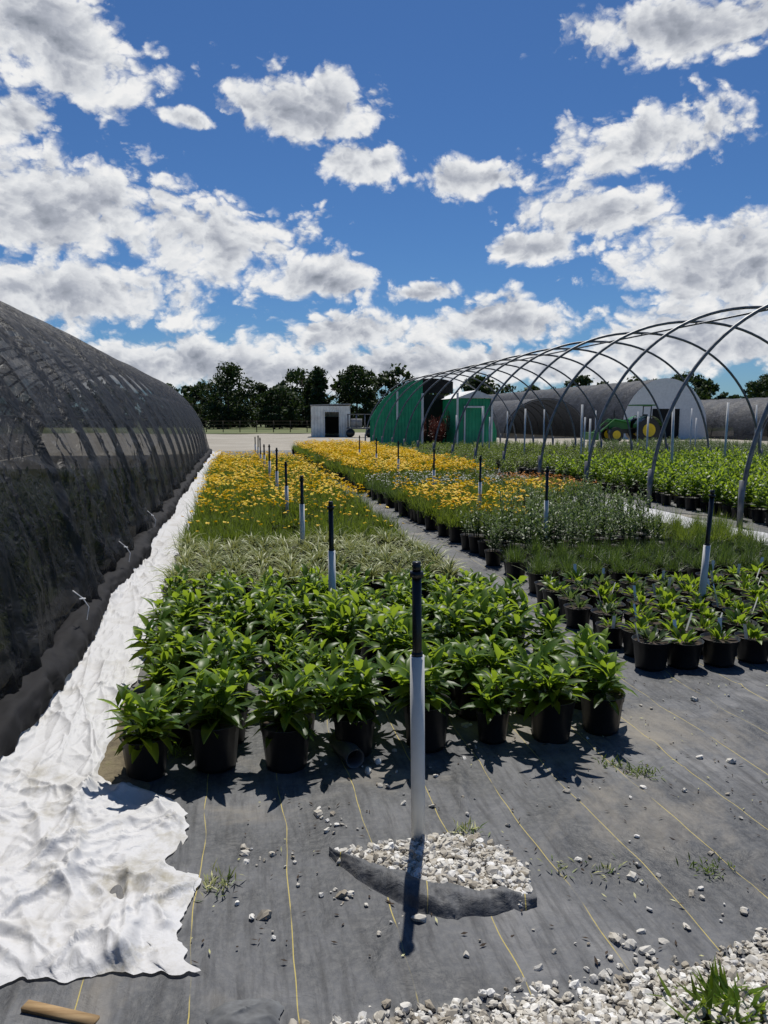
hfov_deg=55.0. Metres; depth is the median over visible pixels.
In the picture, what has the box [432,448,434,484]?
marker stake
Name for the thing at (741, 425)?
shade tunnel
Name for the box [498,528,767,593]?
potted dianthus plants
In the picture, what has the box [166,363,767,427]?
tree line
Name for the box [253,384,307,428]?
broadleaf tree
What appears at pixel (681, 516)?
white plastic sheet
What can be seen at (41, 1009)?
wooden plank
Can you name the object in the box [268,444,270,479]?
marker stake
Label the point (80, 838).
white plastic sheet
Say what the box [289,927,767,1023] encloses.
gravel path
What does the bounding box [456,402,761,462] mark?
pvc posts
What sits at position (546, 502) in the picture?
marker stake
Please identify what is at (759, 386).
broadleaf tree
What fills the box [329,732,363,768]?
drain pipe
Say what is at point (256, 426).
fence posts
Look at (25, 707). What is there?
rolled hem
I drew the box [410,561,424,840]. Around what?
marker stake
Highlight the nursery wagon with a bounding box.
[346,414,372,436]
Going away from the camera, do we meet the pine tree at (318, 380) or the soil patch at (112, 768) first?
the soil patch at (112, 768)
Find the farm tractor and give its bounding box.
[583,404,661,441]
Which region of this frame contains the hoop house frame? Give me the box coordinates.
[365,304,767,526]
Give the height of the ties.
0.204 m
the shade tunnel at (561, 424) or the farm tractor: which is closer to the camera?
the farm tractor
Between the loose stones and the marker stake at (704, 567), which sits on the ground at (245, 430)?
the marker stake at (704, 567)
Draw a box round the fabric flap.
[329,846,536,919]
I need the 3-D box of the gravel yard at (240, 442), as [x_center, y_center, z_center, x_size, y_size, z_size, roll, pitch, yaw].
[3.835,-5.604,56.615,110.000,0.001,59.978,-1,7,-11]
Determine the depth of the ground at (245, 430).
95.23 m
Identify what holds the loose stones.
on the weed barrier fabric
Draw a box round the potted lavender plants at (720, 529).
[626,503,767,550]
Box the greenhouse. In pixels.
[490,378,706,438]
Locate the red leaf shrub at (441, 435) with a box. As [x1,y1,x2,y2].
[423,410,450,442]
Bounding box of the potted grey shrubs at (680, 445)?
[556,436,767,458]
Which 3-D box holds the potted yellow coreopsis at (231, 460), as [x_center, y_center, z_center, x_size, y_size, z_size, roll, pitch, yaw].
[-3.427,-1.306,20.241,3.070,0.627,8.302,-1,7,-11]
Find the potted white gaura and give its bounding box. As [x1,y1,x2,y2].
[363,470,538,506]
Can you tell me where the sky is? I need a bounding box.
[0,0,767,417]
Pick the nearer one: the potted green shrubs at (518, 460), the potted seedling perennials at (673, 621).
the potted seedling perennials at (673, 621)
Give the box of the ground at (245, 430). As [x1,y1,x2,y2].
[203,422,369,433]
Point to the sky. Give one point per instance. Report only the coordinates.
(270, 188)
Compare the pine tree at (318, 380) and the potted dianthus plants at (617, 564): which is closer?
the potted dianthus plants at (617, 564)
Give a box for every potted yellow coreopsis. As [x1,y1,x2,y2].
[184,463,378,523]
[201,450,324,483]
[290,438,497,492]
[388,474,571,542]
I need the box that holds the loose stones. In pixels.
[235,695,767,1011]
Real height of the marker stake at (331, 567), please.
1.070 m
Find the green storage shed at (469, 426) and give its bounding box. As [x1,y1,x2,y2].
[370,378,496,445]
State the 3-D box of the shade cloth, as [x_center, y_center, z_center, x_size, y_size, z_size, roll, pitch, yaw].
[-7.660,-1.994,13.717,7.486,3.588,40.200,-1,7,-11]
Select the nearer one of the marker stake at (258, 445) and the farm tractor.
the marker stake at (258, 445)
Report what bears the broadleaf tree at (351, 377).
on the ground at (245, 430)
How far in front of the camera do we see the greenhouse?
56.86 m
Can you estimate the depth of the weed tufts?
2.01 m
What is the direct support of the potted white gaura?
on the weed barrier fabric
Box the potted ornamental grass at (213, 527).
[172,502,411,552]
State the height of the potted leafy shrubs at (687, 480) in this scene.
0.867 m
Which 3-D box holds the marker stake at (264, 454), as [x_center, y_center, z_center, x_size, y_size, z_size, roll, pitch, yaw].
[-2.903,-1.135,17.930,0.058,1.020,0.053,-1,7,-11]
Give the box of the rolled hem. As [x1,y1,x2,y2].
[0,448,211,758]
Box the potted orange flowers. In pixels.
[494,471,601,496]
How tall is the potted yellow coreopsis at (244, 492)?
0.615 m
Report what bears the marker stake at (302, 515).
on the ground at (245, 430)
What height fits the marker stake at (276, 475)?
1.139 m
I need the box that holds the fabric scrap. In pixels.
[204,998,284,1023]
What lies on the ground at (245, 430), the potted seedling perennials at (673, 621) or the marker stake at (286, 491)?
the marker stake at (286, 491)
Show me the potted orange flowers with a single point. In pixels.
(541, 479)
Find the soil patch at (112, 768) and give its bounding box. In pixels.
[98,690,150,789]
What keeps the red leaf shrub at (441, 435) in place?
on the gravel yard at (240, 442)
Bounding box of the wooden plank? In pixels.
[21,1000,99,1023]
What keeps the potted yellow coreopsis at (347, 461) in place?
on the weed barrier fabric
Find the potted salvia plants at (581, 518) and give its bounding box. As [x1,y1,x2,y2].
[459,471,665,566]
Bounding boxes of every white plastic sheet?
[0,451,220,985]
[501,479,767,543]
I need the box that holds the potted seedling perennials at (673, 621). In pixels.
[534,557,767,671]
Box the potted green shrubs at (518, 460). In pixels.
[369,440,677,478]
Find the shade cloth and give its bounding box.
[0,301,208,699]
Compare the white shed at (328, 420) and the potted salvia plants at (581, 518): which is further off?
the white shed at (328, 420)
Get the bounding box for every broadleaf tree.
[194,361,258,428]
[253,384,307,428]
[334,364,378,426]
[746,373,767,397]
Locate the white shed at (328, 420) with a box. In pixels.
[310,404,350,436]
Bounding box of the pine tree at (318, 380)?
[305,366,331,422]
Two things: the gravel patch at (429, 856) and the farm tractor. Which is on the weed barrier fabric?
the gravel patch at (429, 856)
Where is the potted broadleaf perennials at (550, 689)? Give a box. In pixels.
[98,562,636,781]
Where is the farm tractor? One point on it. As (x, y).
(614, 428)
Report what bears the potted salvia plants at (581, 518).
on the weed barrier fabric
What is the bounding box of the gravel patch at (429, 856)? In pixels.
[334,832,532,906]
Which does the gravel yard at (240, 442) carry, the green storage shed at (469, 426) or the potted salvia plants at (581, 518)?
the green storage shed at (469, 426)
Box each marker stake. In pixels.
[257,435,258,454]
[259,438,261,460]
[263,444,265,466]
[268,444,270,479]
[275,448,277,492]
[284,461,288,515]
[299,476,304,544]
[327,501,335,592]
[397,441,398,470]
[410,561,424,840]
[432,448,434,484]
[478,456,481,512]
[543,466,549,541]
[698,490,715,600]
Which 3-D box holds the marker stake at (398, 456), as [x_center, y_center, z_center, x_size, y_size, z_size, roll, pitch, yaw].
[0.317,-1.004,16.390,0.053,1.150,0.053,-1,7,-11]
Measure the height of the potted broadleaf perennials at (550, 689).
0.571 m
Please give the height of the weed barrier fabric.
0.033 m
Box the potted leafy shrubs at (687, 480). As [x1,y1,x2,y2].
[543,443,767,525]
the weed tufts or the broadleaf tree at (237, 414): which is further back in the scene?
the broadleaf tree at (237, 414)
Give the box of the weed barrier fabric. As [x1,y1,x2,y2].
[0,449,767,1023]
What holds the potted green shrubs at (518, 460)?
on the weed barrier fabric
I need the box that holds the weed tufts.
[167,667,767,1023]
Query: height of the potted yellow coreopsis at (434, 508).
0.660 m
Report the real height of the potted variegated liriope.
0.462 m
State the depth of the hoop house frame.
20.95 m
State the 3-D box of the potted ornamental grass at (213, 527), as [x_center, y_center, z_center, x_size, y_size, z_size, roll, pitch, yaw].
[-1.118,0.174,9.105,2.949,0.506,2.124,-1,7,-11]
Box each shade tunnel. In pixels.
[493,398,586,437]
[701,397,767,439]
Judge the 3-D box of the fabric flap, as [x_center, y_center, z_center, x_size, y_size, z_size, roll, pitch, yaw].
[0.116,1.255,2.473,0.765,0.070,0.212,3,8,22]
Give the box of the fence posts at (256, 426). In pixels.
[206,421,307,431]
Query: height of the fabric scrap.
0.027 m
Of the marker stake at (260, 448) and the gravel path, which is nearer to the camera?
the gravel path
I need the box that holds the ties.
[73,511,155,619]
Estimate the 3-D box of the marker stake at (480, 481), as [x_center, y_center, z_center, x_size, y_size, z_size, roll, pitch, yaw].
[1.424,-0.286,10.948,0.053,1.100,0.053,-1,7,-11]
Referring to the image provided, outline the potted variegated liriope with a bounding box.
[144,525,473,613]
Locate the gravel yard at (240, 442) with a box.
[206,433,767,450]
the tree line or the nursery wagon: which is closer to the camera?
the nursery wagon
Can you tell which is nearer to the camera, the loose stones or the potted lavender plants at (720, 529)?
the loose stones
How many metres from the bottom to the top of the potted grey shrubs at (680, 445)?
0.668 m

